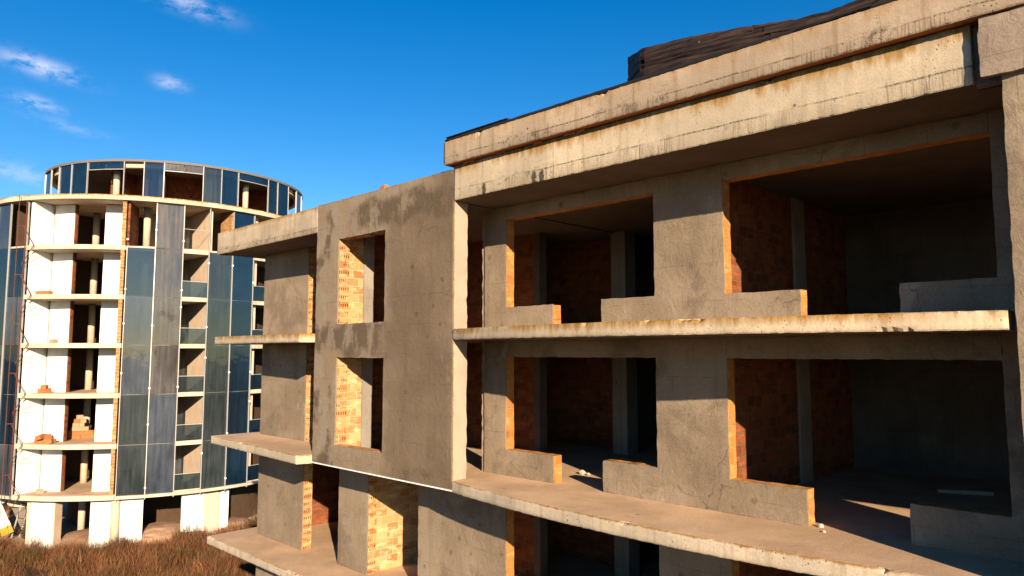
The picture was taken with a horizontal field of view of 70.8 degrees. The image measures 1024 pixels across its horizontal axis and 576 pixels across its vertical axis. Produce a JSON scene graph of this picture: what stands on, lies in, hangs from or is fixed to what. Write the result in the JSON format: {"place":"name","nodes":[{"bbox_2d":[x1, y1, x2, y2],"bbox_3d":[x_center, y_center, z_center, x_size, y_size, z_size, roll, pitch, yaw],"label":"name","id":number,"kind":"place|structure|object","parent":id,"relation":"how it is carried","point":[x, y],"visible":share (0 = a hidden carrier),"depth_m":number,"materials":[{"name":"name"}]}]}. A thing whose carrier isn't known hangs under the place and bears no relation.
{"place":"outdoors","nodes":[
{"label":"outdoors","id":0,"kind":"place"},
{"bbox_2d":[13,522,25,538],"bbox_3d":[-30.571,15.098,45.047,1.329,1.258,0.949,0,-5,-4],"label":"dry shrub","id":1,"kind":"object","parent":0,"point":[24,530],"visible":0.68,"depth_m":44.99,"materials":[{"name":"brown plant"}]},
{"bbox_2d":[0,488,256,575],"bbox_3d":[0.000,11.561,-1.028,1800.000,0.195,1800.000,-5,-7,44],"label":"ground","id":2,"kind":"structure","parent":0,"point":[67,526],"depth_m":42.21,"materials":[{"name":"brown plant"}]},
{"bbox_2d":[0,501,13,535],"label":"marker board","id":3,"kind":"object","parent":2,"relation":"on","point":[4,519],"visible":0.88,"depth_m":44.65,"materials":[{"name":"white paint"}]},
{"bbox_2d":[0,498,26,507],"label":"concrete beam","id":4,"kind":"structure","parent":2,"relation":"on","point":[5,502],"depth_m":45.94,"materials":[{"name":"grey concrete"}]},
{"bbox_2d":[9,507,26,533],"bbox_3d":[-31.537,15.003,46.584,1.700,1.600,0.060,2,-6,-26],"label":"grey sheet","id":5,"kind":"object","parent":2,"relation":"on","point":[12,519],"visible":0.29,"depth_m":46.39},
{"bbox_2d":[11,502,26,537],"bbox_3d":[-30.751,14.590,45.430,1.378,2.144,0.100,2,-6,-26],"label":"steel frame","id":6,"kind":"object","parent":2,"relation":"on","point":[19,518],"visible":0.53,"depth_m":45.30,"materials":[{"name":"metal"}]},
{"bbox_2d":[54,529,88,548],"bbox_3d":[-26.384,15.428,44.604,3.481,0.604,4.561,3,-6,-29],"label":"sand heap","id":7,"kind":"object","parent":2,"relation":"on","point":[82,535],"visible":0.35,"depth_m":43.72,"materials":[{"name":"beige sand"}]},
{"bbox_2d":[0,159,302,547],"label":"round tower","id":8,"kind":"structure","parent":2,"relation":"on","point":[145,303],"depth_m":45.35,"materials":[{"name":"concrete"}]},
{"bbox_2d":[0,196,38,528],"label":"scaffold mast","id":9,"kind":"object","parent":8,"relation":"attached to","point":[17,366],"visible":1,"depth_m":43.22,"materials":[{"name":"metal"}]},
{"bbox_2d":[36,489,43,493],"bbox_3d":[-28.355,12.216,43.239,0.375,0.242,0.300,4,-6,-36],"label":"loose brick","id":10,"kind":"object","parent":8,"relation":"on","point":[39,491],"visible":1,"depth_m":43.15,"materials":[{"name":"beige brick"}]},
{"bbox_2d":[42,388,51,392],"bbox_3d":[-28.268,6.239,43.756,0.300,0.242,0.375,-2,-6,25],"label":"loose brick","id":11,"kind":"object","parent":8,"relation":"on","point":[48,390],"visible":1,"depth_m":43.64,"materials":[{"name":"orange brick"}]},
{"bbox_2d":[44,439,53,443],"bbox_3d":[-27.785,9.203,43.221,0.375,0.242,0.300,-10,-3,-12],"label":"loose brick","id":12,"kind":"object","parent":8,"relation":"on","point":[48,441],"visible":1,"depth_m":43.09,"materials":[{"name":"orange brick"}]},
{"bbox_2d":[49,339,57,342],"bbox_3d":[-28.006,3.247,43.981,0.375,0.242,0.300,-2,-5,22],"label":"loose brick","id":13,"kind":"object","parent":8,"relation":"on","point":[53,340],"visible":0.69,"depth_m":43.86,"materials":[{"name":"brick"}]},
{"bbox_2d":[159,446,169,480],"bbox_3d":[-23.076,11.599,47.812,0.544,2.300,0.036,3,-6,-33],"label":"door leaf","id":14,"kind":"structure","parent":8,"relation":"in","point":[164,452],"depth_m":47.79,"materials":[{"name":"grey"}]},
{"bbox_2d":[161,399,171,434],"bbox_3d":[-23.076,8.611,48.078,0.544,2.300,0.036,3,-6,-33],"label":"door leaf","id":15,"kind":"structure","parent":8,"relation":"in","point":[166,424],"depth_m":48.04,"materials":[{"name":"grey"}]},
{"bbox_2d":[138,521,203,544],"bbox_3d":[-22.063,15.361,45.677,5.197,0.927,3.927,3,-6,-29],"label":"sand heap","id":16,"kind":"object","parent":2,"relation":"on","point":[154,530],"visible":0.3,"depth_m":44.59,"materials":[{"name":"beige sand"}]},
{"bbox_2d":[215,516,253,533],"bbox_3d":[-18.983,15.710,48.054,3.646,0.653,3.810,3,-6,-29],"label":"sand heap","id":17,"kind":"object","parent":2,"relation":"on","point":[236,519],"visible":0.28,"depth_m":47.56,"materials":[{"name":"beige sand"}]},
{"bbox_2d":[0,0,855,214],"label":"sky","id":18,"kind":"structure","parent":0,"point":[328,100],"materials":[{"name":"blue"}]},
{"bbox_2d":[206,0,1023,575],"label":"unfinished building","id":19,"kind":"structure","parent":0,"point":[754,308],"depth_m":13.95,"materials":[{"name":"concrete"}]},
{"bbox_2d":[627,0,882,80],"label":"roof boarding","id":20,"kind":"object","parent":19,"relation":"on","point":[644,61],"visible":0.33,"depth_m":11.26,"materials":[{"name":"brown wood"}]},
{"bbox_2d":[937,488,993,495],"bbox_3d":[8.053,3.628,12.801,0.863,0.072,0.100,-2,-5,19],"label":"timber batten","id":21,"kind":"object","parent":19,"relation":"on","point":[970,492],"visible":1,"depth_m":12.76,"materials":[{"name":"brown wood"}]},
{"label":"loose brick","id":22,"kind":"object","parent":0,"visible":0},
{"bbox_2d":[76,415,83,418],"bbox_3d":[-27.498,8.208,45.810,0.375,0.242,0.300,4,-6,-36],"label":"loose brick","id":23,"kind":"object","parent":22,"relation":"on","point":[79,416],"visible":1,"depth_m":45.69,"materials":[{"name":"beige brick"}]},
{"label":"loose brick","id":24,"kind":"object","parent":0,"visible":0},
{"bbox_2d":[35,434,43,439],"bbox_3d":[-28.452,8.987,43.389,0.300,0.242,0.375,-11,0,2],"label":"loose brick","id":25,"kind":"object","parent":24,"relation":"on","point":[38,437],"visible":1,"depth_m":43.21,"materials":[{"name":"orange brick"}]},
{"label":"loose brick","id":26,"kind":"object","parent":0,"visible":0},
{"bbox_2d":[43,433,51,438],"bbox_3d":[-28.232,9.017,43.724,0.300,0.242,0.375,-15,-1,28],"label":"loose brick","id":27,"kind":"object","parent":26,"relation":"on","point":[48,436],"visible":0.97,"depth_m":43.63,"materials":[{"name":"orange brick"}]},
{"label":"loose brick","id":28,"kind":"object","parent":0,"visible":0},
{"bbox_2d":[40,385,48,388],"bbox_3d":[-28.441,6.022,43.806,0.300,0.242,0.375,1,-5,-8],"label":"loose brick","id":29,"kind":"object","parent":28,"relation":"on","point":[44,386],"visible":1,"depth_m":43.63,"materials":[{"name":"orange brick"}]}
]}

